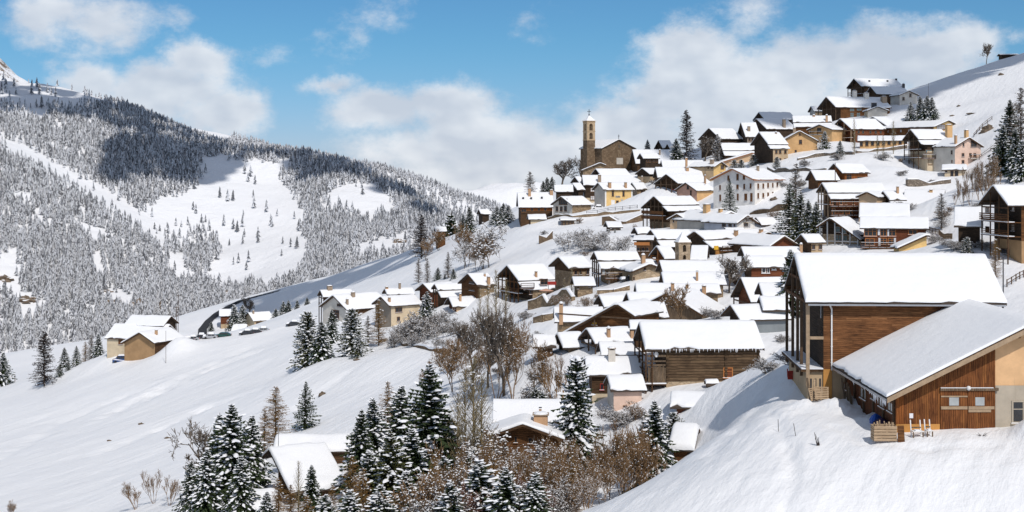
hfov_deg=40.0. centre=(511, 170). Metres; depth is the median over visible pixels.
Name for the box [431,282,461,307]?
chalet
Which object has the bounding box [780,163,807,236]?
larch tree
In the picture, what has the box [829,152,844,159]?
shrub
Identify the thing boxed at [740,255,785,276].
chalet
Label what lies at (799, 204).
spruce tree
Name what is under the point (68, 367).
spruce tree
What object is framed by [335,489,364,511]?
spruce tree
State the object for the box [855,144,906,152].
stone wall
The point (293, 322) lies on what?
parked car
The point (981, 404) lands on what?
barn door
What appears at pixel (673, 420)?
pine tree
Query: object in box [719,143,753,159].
house
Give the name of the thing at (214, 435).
spruce tree
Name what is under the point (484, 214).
cabin
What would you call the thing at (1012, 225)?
window
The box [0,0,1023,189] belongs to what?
sky
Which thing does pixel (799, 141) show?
house
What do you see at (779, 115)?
chalet
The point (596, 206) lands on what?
parked car
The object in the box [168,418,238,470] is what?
bare tree
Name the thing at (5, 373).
spruce tree
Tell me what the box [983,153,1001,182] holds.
bare tree
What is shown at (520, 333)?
bare tree
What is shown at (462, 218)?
spruce tree
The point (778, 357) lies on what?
shrub
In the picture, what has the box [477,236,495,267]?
bare tree
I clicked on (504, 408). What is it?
house
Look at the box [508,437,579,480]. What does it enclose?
bare tree
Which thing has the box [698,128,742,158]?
chalet
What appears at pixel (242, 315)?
spruce tree
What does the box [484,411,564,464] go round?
chalet
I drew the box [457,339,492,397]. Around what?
bare tree
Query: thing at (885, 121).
house
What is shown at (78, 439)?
snow ground
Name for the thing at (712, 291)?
house
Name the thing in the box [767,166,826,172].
stone wall
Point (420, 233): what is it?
larch tree
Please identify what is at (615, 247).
bare tree
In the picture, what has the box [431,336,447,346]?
shrub
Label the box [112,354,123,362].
parked van
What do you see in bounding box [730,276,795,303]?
chalet
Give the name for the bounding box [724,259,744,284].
shed
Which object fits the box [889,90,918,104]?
house
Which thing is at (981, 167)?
bare tree
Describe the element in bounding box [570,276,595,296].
shed
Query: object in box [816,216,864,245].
house
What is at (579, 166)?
bare tree
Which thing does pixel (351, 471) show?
larch tree
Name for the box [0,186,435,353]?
forest
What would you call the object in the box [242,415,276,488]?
spruce tree
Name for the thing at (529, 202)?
house
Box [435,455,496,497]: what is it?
shrub
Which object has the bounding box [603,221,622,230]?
shed
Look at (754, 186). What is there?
house
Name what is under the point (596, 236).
bare tree
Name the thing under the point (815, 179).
shed
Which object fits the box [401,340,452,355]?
stone wall
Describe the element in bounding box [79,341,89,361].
larch tree
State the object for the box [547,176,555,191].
spruce tree
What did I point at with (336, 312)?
window
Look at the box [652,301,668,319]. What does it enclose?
house
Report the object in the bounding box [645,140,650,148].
spruce tree
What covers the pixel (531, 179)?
larch tree
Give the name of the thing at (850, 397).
plank
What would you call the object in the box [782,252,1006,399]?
barn
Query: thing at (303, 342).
spruce tree
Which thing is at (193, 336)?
parked car
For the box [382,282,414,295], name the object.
house
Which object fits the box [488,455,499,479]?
larch tree
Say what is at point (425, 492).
shrub
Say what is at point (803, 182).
shrub
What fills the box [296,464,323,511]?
spruce tree
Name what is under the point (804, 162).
shrub
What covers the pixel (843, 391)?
plank
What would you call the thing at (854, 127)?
poplar tree
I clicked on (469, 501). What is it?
shrub
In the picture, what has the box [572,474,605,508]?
shrub
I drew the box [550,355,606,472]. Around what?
spruce tree
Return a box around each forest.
[0,72,476,253]
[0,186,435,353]
[228,131,511,223]
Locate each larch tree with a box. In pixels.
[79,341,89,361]
[85,334,94,359]
[257,407,273,453]
[260,386,295,448]
[270,477,288,511]
[279,484,299,511]
[298,495,314,511]
[328,484,340,510]
[336,455,363,511]
[350,468,371,511]
[363,316,375,345]
[368,300,389,345]
[377,381,394,435]
[408,214,433,258]
[414,258,423,282]
[423,258,431,282]
[427,454,442,493]
[443,252,452,277]
[453,457,465,483]
[477,429,498,469]
[486,462,497,482]
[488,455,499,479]
[513,462,525,487]
[524,171,536,191]
[543,461,558,499]
[564,456,583,511]
[635,411,650,448]
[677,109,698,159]
[710,134,723,161]
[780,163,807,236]
[929,193,951,228]
[989,239,1002,277]
[1005,88,1023,154]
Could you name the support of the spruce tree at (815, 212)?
on the snow ground
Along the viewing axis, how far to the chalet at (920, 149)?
402.17 m
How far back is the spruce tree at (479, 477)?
126.59 m
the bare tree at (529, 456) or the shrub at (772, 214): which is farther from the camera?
the shrub at (772, 214)
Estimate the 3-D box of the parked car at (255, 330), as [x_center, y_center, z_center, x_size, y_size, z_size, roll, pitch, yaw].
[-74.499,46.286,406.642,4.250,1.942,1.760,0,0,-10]
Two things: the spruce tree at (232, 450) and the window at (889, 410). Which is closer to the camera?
the window at (889, 410)
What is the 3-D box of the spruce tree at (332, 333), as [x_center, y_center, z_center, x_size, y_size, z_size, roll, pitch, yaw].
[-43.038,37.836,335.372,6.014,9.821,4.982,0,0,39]
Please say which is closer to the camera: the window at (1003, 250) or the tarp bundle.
the tarp bundle
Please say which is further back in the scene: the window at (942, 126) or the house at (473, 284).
the window at (942, 126)
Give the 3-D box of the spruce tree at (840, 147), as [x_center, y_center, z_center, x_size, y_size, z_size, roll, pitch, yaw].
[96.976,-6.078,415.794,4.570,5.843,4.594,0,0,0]
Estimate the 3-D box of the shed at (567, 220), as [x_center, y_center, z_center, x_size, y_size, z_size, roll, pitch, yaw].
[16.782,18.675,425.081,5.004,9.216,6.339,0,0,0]
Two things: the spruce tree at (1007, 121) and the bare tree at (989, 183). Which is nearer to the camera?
the bare tree at (989, 183)
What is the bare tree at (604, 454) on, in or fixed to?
on the snow ground
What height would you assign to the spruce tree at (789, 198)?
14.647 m
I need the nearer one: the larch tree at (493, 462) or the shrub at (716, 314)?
the larch tree at (493, 462)
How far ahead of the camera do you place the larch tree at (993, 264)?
225.90 m
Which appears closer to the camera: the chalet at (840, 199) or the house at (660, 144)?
the chalet at (840, 199)
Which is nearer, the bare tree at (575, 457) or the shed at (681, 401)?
the bare tree at (575, 457)
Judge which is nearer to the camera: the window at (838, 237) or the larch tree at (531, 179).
the window at (838, 237)
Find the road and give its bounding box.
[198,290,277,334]
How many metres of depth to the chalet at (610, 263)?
284.89 m
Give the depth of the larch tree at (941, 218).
291.88 m
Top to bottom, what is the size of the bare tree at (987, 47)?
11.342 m
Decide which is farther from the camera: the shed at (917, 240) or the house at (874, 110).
the house at (874, 110)
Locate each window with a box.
[331,309,338,319]
[395,307,401,312]
[527,437,532,444]
[540,279,547,285]
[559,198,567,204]
[599,383,603,390]
[723,367,732,378]
[836,226,840,232]
[836,235,841,240]
[843,235,847,240]
[846,174,851,179]
[859,386,866,401]
[864,229,876,236]
[865,238,874,245]
[877,398,885,410]
[880,229,886,236]
[881,238,886,244]
[886,402,892,414]
[888,229,895,236]
[888,238,893,244]
[908,230,916,234]
[937,124,944,129]
[971,141,976,147]
[1001,248,1006,254]
[1010,224,1014,231]
[1011,401,1023,424]
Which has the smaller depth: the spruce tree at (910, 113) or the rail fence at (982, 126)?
the rail fence at (982, 126)
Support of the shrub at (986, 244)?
on the snow ground
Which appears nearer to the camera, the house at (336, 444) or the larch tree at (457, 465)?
the larch tree at (457, 465)
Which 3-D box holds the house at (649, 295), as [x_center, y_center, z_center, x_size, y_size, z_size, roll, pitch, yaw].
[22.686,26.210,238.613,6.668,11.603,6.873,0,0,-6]
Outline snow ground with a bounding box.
[0,53,1023,511]
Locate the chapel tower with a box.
[674,231,691,259]
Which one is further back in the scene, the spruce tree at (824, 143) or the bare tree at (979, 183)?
the spruce tree at (824, 143)
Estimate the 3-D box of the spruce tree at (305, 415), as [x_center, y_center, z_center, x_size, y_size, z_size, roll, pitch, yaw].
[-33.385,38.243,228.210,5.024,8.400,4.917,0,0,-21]
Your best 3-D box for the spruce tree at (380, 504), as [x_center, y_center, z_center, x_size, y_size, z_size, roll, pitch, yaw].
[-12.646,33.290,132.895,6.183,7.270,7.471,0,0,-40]
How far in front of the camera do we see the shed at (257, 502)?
159.67 m
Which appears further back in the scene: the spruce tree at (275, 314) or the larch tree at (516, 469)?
the spruce tree at (275, 314)
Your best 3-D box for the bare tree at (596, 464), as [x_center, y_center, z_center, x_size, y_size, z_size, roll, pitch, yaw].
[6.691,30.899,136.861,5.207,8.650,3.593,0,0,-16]
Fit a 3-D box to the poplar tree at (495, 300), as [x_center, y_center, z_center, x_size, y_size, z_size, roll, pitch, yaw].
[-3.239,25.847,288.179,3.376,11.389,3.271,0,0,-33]
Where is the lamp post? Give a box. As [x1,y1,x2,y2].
[1003,257,1003,292]
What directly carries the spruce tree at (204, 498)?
on the snow ground
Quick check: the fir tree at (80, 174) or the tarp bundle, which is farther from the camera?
the fir tree at (80, 174)
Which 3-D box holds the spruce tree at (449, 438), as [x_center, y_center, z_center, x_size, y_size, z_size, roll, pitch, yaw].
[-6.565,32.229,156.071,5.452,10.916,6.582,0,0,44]
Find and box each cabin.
[434,226,446,248]
[476,209,490,224]
[997,54,1017,59]
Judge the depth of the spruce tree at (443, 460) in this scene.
137.54 m
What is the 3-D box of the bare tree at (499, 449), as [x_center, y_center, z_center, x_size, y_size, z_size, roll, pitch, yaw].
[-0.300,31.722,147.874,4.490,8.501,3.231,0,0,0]
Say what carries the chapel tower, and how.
on the snow ground
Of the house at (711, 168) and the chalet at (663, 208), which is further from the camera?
the house at (711, 168)
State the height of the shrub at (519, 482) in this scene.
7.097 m
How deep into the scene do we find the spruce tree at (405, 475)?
135.79 m
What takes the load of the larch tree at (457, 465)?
on the snow ground
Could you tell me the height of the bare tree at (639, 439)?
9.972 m
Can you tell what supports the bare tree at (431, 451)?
on the snow ground
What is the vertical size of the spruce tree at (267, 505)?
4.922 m
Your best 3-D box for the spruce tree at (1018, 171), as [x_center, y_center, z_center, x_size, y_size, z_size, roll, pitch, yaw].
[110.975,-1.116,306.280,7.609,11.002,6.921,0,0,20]
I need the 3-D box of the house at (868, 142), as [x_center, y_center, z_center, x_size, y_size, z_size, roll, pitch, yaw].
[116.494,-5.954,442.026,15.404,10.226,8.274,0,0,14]
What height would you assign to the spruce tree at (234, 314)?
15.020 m
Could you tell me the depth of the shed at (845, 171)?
372.19 m
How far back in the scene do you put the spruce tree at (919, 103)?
483.59 m
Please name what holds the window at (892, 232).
in the chalet at (881, 232)
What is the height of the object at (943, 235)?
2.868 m
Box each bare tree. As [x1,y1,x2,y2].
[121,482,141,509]
[140,469,162,503]
[162,474,182,505]
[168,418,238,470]
[242,299,254,311]
[420,235,433,260]
[424,441,446,476]
[427,339,461,391]
[432,229,449,249]
[438,463,455,491]
[442,335,468,369]
[448,319,483,378]
[450,240,476,268]
[451,222,477,265]
[455,436,499,472]
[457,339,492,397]
[464,247,488,270]
[467,218,508,268]
[468,302,521,396]
[469,309,520,387]
[475,439,528,485]
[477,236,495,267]
[478,328,523,398]
[490,435,516,482]
[499,330,529,398]
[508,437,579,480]
[510,447,527,482]
[512,316,532,372]
[518,453,542,487]
[521,444,548,484]
[521,468,551,494]
[522,458,555,490]
[524,369,546,388]
[525,336,567,398]
[533,442,568,487]
[536,431,582,477]
[537,354,564,398]
[539,433,589,490]
[539,460,578,502]
[552,159,578,184]
[552,231,584,251]
[553,446,601,511]
[566,234,594,251]
[569,226,592,244]
[572,156,580,176]
[574,228,611,249]
[580,455,620,503]
[588,428,625,499]
[591,231,620,249]
[596,236,631,250]
[602,451,632,495]
[607,418,651,493]
[612,235,635,250]
[614,423,654,490]
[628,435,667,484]
[658,283,691,319]
[697,136,721,160]
[716,253,751,292]
[952,190,960,203]
[956,185,966,205]
[961,167,973,188]
[961,179,976,204]
[969,164,979,184]
[973,161,984,181]
[973,175,981,199]
[974,169,990,195]
[980,43,993,63]
[982,159,1000,182]
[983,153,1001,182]
[986,171,1001,187]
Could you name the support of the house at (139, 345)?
on the snow ground
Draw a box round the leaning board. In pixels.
[897,426,904,441]
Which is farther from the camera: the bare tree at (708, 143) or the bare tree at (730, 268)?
the bare tree at (708, 143)
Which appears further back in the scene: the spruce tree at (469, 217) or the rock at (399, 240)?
the rock at (399, 240)
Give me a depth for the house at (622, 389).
177.81 m
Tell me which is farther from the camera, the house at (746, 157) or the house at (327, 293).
the house at (746, 157)
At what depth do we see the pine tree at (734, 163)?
439.68 m
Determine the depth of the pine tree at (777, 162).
419.78 m
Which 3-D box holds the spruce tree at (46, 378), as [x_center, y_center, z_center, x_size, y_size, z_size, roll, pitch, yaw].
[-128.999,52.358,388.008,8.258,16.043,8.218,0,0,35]
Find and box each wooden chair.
[910,420,923,437]
[924,419,932,436]
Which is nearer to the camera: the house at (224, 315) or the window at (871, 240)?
the window at (871, 240)
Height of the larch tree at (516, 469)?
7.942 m
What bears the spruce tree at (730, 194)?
on the snow ground
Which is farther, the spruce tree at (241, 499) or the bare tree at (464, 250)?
the bare tree at (464, 250)
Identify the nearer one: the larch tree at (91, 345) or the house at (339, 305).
the house at (339, 305)
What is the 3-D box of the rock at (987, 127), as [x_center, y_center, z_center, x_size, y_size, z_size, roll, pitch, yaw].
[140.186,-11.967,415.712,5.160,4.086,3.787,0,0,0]
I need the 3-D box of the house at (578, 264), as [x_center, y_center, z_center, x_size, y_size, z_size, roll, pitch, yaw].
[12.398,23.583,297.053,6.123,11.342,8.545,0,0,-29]
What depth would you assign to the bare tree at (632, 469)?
137.87 m
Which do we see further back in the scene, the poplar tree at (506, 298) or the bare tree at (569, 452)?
the poplar tree at (506, 298)
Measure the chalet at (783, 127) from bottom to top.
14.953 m
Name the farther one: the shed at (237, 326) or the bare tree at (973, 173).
the shed at (237, 326)
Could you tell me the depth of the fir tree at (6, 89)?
2196.18 m
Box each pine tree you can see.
[348,330,368,358]
[662,412,684,452]
[728,160,739,168]
[737,159,744,167]
[748,154,757,166]
[772,157,780,168]
[958,237,973,252]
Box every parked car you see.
[191,334,199,339]
[197,332,203,337]
[203,332,217,338]
[216,332,231,336]
[239,328,253,334]
[251,327,261,332]
[259,326,269,331]
[286,319,297,326]
[591,204,602,208]
[619,275,629,281]
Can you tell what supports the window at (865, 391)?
in the barn at (959, 365)
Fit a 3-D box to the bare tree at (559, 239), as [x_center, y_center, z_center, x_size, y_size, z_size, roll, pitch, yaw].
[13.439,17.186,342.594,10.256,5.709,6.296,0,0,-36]
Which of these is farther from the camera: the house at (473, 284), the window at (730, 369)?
the house at (473, 284)
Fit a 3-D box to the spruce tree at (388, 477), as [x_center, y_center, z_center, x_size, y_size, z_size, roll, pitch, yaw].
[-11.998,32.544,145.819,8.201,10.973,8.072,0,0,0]
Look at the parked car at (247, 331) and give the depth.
405.31 m
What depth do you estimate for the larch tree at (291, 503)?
145.94 m
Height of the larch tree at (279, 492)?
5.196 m
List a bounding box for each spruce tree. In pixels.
[0,352,16,386]
[26,332,59,385]
[54,363,63,377]
[56,348,71,367]
[64,361,70,370]
[70,346,81,367]
[90,333,106,359]
[172,460,200,511]
[186,448,229,511]
[199,414,254,488]
[208,322,214,331]
[208,403,270,511]
[216,455,260,511]
[226,304,243,330]
[238,304,247,323]
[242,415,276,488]
[256,491,276,511]
[271,309,277,318]
[277,301,285,315]
[283,300,292,313]
[286,310,327,371]
[291,382,320,429]
[294,300,299,309]
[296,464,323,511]
[304,321,336,364]
[311,494,337,511]
[325,310,339,343]
[332,410,378,500]
[335,308,373,356]
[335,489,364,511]
[352,451,386,509]
[361,431,420,511]
[362,397,389,472]
[364,484,396,511]
[382,385,414,451]
[383,363,471,481]
[386,470,417,511]
[394,428,432,502]
[417,291,436,320]
[432,267,442,280]
[432,479,466,511]
[436,456,452,489]
[437,414,462,463]
[442,214,460,236]
[450,268,456,280]
[455,451,473,481]
[456,214,466,234]
[458,458,498,511]
[462,206,478,236]
[477,466,523,511]
[489,206,498,225]
[493,203,505,225]
[499,205,516,226]
[515,472,556,511]
[530,387,540,398]
[537,392,546,398]
[539,181,547,191]
[545,177,549,189]
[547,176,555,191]
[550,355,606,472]
[620,400,679,494]
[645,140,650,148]
[669,139,683,159]
[721,178,738,212]
[772,183,796,236]
[776,249,799,317]
[784,192,807,243]
[797,200,814,242]
[804,202,822,236]
[817,131,832,149]
[836,140,845,155]
[903,102,915,120]
[912,96,925,120]
[915,96,935,120]
[921,97,939,120]
[982,100,1023,178]
[986,124,1011,176]
[1004,127,1023,177]
[1004,140,1023,184]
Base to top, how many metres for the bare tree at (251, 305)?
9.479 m
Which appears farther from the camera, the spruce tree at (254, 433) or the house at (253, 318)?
the house at (253, 318)
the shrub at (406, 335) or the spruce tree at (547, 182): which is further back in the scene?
the spruce tree at (547, 182)
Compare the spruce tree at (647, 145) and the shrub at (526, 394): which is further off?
the spruce tree at (647, 145)
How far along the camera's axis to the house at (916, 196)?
348.51 m
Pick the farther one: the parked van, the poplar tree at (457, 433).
the parked van
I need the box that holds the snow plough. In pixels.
[787,369,792,378]
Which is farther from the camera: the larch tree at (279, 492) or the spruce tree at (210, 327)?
the spruce tree at (210, 327)
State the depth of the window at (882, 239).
287.18 m
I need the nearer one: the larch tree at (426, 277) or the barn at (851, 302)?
the barn at (851, 302)
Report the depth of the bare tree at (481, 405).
149.91 m
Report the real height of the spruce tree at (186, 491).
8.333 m
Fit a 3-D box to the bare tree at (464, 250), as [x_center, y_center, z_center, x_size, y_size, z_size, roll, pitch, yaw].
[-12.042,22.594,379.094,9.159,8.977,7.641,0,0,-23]
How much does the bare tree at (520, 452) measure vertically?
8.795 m
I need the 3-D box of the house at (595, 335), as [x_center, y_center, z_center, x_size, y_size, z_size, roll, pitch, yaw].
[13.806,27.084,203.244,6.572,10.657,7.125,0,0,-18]
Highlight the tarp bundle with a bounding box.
[869,414,880,423]
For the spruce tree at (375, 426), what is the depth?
167.57 m
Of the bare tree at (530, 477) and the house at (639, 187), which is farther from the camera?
the house at (639, 187)
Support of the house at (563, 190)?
on the snow ground
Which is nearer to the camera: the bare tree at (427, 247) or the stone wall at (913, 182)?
the stone wall at (913, 182)
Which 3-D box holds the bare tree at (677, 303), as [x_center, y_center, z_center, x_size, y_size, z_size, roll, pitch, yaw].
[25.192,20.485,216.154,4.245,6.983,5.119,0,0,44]
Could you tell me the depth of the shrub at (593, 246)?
337.03 m
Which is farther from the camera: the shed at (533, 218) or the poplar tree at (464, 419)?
the shed at (533, 218)
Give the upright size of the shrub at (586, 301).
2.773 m
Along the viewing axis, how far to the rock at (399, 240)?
1575.44 m
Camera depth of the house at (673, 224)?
353.24 m
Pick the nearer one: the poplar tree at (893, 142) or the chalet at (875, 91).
the poplar tree at (893, 142)
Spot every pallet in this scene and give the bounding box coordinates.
[808,388,822,400]
[815,387,828,398]
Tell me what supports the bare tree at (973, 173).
on the snow ground
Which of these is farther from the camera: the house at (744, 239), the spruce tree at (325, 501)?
the house at (744, 239)
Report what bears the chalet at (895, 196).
on the snow ground
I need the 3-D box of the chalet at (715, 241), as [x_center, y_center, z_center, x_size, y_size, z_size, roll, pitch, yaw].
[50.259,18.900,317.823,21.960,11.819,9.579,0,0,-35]
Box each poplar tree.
[293,461,304,510]
[444,391,472,467]
[450,368,482,460]
[455,356,496,460]
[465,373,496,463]
[477,291,484,319]
[481,283,494,315]
[490,269,503,319]
[500,278,511,316]
[851,119,858,154]
[875,134,879,154]
[890,121,896,153]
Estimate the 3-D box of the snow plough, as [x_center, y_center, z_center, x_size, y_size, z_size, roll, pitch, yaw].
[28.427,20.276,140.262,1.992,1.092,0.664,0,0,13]
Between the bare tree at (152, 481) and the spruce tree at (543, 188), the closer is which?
the bare tree at (152, 481)
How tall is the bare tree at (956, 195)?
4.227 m
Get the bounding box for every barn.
[557,298,663,344]
[633,319,764,393]
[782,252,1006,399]
[832,299,1023,432]
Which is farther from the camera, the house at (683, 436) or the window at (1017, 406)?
the house at (683, 436)
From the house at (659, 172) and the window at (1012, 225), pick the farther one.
the house at (659, 172)
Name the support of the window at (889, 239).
in the chalet at (881, 232)
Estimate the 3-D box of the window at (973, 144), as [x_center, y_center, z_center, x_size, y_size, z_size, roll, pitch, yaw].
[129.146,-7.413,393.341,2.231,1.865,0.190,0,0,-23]
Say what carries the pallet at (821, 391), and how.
on the snow ground
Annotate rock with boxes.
[0,274,14,281]
[19,295,36,303]
[393,239,406,242]
[978,124,993,133]
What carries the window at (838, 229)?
in the house at (842, 230)
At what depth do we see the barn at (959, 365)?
113.21 m
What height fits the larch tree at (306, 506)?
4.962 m
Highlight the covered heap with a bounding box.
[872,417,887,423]
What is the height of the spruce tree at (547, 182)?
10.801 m
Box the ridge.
[192,128,491,224]
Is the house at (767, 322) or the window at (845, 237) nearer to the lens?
the house at (767, 322)
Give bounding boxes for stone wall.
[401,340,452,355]
[528,288,574,309]
[532,312,552,322]
[547,209,639,218]
[597,284,629,293]
[602,213,642,225]
[750,203,786,214]
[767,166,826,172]
[797,151,853,159]
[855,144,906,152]
[906,178,950,186]
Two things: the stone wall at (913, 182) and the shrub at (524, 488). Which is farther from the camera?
the stone wall at (913, 182)
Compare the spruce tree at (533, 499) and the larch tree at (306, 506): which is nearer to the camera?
the spruce tree at (533, 499)
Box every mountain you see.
[0,58,553,207]
[0,81,418,352]
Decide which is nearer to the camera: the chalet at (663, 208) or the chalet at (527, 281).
the chalet at (527, 281)
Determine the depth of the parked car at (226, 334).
405.57 m
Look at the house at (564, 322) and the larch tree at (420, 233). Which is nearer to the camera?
the house at (564, 322)
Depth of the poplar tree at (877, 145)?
413.96 m
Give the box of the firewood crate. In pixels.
[870,420,896,440]
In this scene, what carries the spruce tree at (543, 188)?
on the snow ground
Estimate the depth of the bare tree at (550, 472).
130.97 m
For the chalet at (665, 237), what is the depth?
318.05 m
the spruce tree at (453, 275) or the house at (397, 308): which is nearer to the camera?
the house at (397, 308)
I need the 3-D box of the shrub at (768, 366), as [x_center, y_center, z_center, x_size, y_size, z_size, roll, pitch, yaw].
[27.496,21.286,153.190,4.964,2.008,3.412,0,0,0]
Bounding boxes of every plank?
[806,378,810,400]
[813,379,815,399]
[840,378,845,398]
[846,382,848,400]
[848,388,852,404]
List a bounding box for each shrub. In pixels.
[7,501,17,511]
[381,331,404,347]
[381,459,470,511]
[387,310,440,340]
[389,317,425,344]
[399,487,472,511]
[401,333,425,346]
[415,308,457,335]
[418,371,432,383]
[420,465,471,503]
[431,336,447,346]
[433,317,466,335]
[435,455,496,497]
[446,354,464,367]
[450,419,544,473]
[456,481,494,511]
[488,481,529,510]
[490,367,497,373]
[490,472,523,504]
[517,310,535,320]
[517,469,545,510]
[518,379,556,398]
[519,489,558,511]
[522,342,529,354]
[544,471,580,511]
[547,295,562,305]
[556,474,585,511]
[562,294,570,304]
[572,297,593,306]
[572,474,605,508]
[585,243,600,250]
[593,403,633,425]
[623,400,647,420]
[699,306,723,318]
[743,358,780,374]
[766,211,778,216]
[770,353,788,369]
[774,334,790,342]
[791,179,806,186]
[799,159,812,166]
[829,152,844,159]
[875,152,893,160]
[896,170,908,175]
[927,234,943,242]
[934,208,951,215]
[938,237,963,250]
[971,239,993,250]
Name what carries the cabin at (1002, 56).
on the snow ground
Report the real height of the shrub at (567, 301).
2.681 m
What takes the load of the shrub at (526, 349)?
on the snow ground
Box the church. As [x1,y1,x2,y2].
[579,111,636,177]
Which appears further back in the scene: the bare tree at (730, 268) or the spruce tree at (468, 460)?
the bare tree at (730, 268)
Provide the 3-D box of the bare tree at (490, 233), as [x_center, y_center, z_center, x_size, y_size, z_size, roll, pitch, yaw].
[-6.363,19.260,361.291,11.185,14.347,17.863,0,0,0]
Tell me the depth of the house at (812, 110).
546.68 m
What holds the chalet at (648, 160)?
on the snow ground
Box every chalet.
[415,281,451,309]
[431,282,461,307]
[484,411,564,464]
[497,263,554,302]
[590,251,639,286]
[637,153,659,168]
[641,195,702,228]
[646,229,690,252]
[648,245,674,263]
[686,228,768,254]
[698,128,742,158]
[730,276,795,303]
[738,122,758,142]
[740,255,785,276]
[753,112,792,121]
[753,118,792,136]
[791,114,831,133]
[816,182,885,218]
[817,90,891,120]
[834,118,885,142]
[846,78,901,96]
[859,203,909,217]
[859,216,928,248]
[867,83,906,104]
[881,185,906,202]
[902,124,951,170]
[978,184,1023,263]
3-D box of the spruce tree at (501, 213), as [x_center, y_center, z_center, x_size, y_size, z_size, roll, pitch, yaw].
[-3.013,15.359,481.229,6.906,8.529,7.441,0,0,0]
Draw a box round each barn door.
[940,391,967,429]
[968,391,994,428]
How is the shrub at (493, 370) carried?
on the snow ground
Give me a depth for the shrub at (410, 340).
287.02 m
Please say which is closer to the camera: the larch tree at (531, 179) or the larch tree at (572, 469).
the larch tree at (572, 469)
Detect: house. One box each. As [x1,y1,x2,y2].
[104,323,174,357]
[121,327,183,360]
[124,315,178,329]
[219,309,230,328]
[245,310,271,325]
[262,442,346,500]
[273,433,350,463]
[317,285,351,322]
[319,291,381,323]
[371,294,421,327]
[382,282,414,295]
[444,293,475,311]
[458,272,495,298]
[492,399,563,423]
[516,188,553,226]
[548,255,591,290]
[551,196,592,214]
[553,301,602,331]
[554,184,573,198]
[555,331,586,352]
[570,176,582,185]
[572,182,584,195]
[578,326,633,353]
[581,174,644,202]
[582,162,605,174]
[583,346,641,403]
[591,168,630,174]
[592,181,634,206]
[594,294,623,308]
[596,341,641,355]
[603,373,646,410]
[619,253,659,280]
[623,291,663,301]
[628,319,678,352]
[629,149,673,171]
[631,182,646,195]
[631,226,650,234]
[633,235,654,258]
[634,282,721,301]
[635,168,654,182]
[650,288,726,319]
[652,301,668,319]
[653,157,702,186]
[653,174,709,192]
[654,140,670,148]
[655,260,721,273]
[659,160,702,166]
[659,271,726,297]
[665,143,674,154]
[666,209,699,228]
[668,422,700,462]
[672,203,737,228]
[674,174,712,200]
[688,158,728,180]
[690,245,709,259]
[701,213,758,229]
[710,165,785,208]
[718,152,753,165]
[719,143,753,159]
[721,303,790,332]
[724,227,743,228]
[727,233,798,251]
[737,242,802,269]
[750,131,789,163]
[754,217,775,226]
[754,282,789,298]
[756,295,789,313]
[759,231,774,234]
[784,127,819,153]
[794,233,825,252]
[806,124,846,142]
[808,106,821,115]
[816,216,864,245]
[855,191,886,221]
[857,135,906,148]
[862,102,888,117]
[869,116,892,125]
[883,120,956,135]
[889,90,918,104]
[904,189,944,204]
[932,129,983,171]
[942,164,966,176]
[954,206,980,248]
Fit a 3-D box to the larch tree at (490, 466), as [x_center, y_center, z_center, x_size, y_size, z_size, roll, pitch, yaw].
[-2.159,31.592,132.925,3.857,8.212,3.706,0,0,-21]
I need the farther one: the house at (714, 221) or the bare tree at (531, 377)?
the house at (714, 221)
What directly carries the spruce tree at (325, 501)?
on the snow ground
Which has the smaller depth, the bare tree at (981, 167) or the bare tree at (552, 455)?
the bare tree at (552, 455)
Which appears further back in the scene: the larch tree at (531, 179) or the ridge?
the ridge
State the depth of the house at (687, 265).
266.66 m
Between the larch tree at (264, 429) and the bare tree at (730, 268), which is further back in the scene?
the bare tree at (730, 268)
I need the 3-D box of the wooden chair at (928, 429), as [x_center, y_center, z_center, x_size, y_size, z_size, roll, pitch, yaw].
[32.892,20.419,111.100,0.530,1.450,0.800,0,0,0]
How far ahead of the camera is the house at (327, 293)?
379.16 m
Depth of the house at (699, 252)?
292.89 m
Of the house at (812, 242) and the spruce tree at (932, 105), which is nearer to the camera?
the house at (812, 242)
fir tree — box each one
[4,79,8,91]
[39,96,44,107]
[77,167,82,177]
[249,164,253,176]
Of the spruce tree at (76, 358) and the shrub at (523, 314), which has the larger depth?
the spruce tree at (76, 358)
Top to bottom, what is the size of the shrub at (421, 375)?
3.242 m
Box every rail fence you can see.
[586,205,637,212]
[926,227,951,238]
[974,117,991,134]
[1006,270,1023,286]
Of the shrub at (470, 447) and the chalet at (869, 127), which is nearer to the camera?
the shrub at (470, 447)
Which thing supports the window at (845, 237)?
in the house at (842, 230)
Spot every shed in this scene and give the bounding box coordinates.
[231,324,247,330]
[250,488,282,511]
[526,214,546,224]
[532,334,556,361]
[559,217,575,224]
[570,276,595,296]
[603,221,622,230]
[670,390,705,414]
[704,379,718,387]
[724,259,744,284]
[805,170,839,188]
[828,163,870,179]
[890,233,930,251]
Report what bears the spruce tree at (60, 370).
on the snow ground
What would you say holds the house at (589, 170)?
on the snow ground
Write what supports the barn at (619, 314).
on the snow ground
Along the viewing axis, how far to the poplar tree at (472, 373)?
153.94 m
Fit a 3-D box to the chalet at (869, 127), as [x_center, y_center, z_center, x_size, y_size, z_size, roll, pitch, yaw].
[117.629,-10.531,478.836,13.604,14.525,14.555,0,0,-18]
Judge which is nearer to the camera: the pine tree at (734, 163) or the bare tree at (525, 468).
the bare tree at (525, 468)
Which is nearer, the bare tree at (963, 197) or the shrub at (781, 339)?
the shrub at (781, 339)
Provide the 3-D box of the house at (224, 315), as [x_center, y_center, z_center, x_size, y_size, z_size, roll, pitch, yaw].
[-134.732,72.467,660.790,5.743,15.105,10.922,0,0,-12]

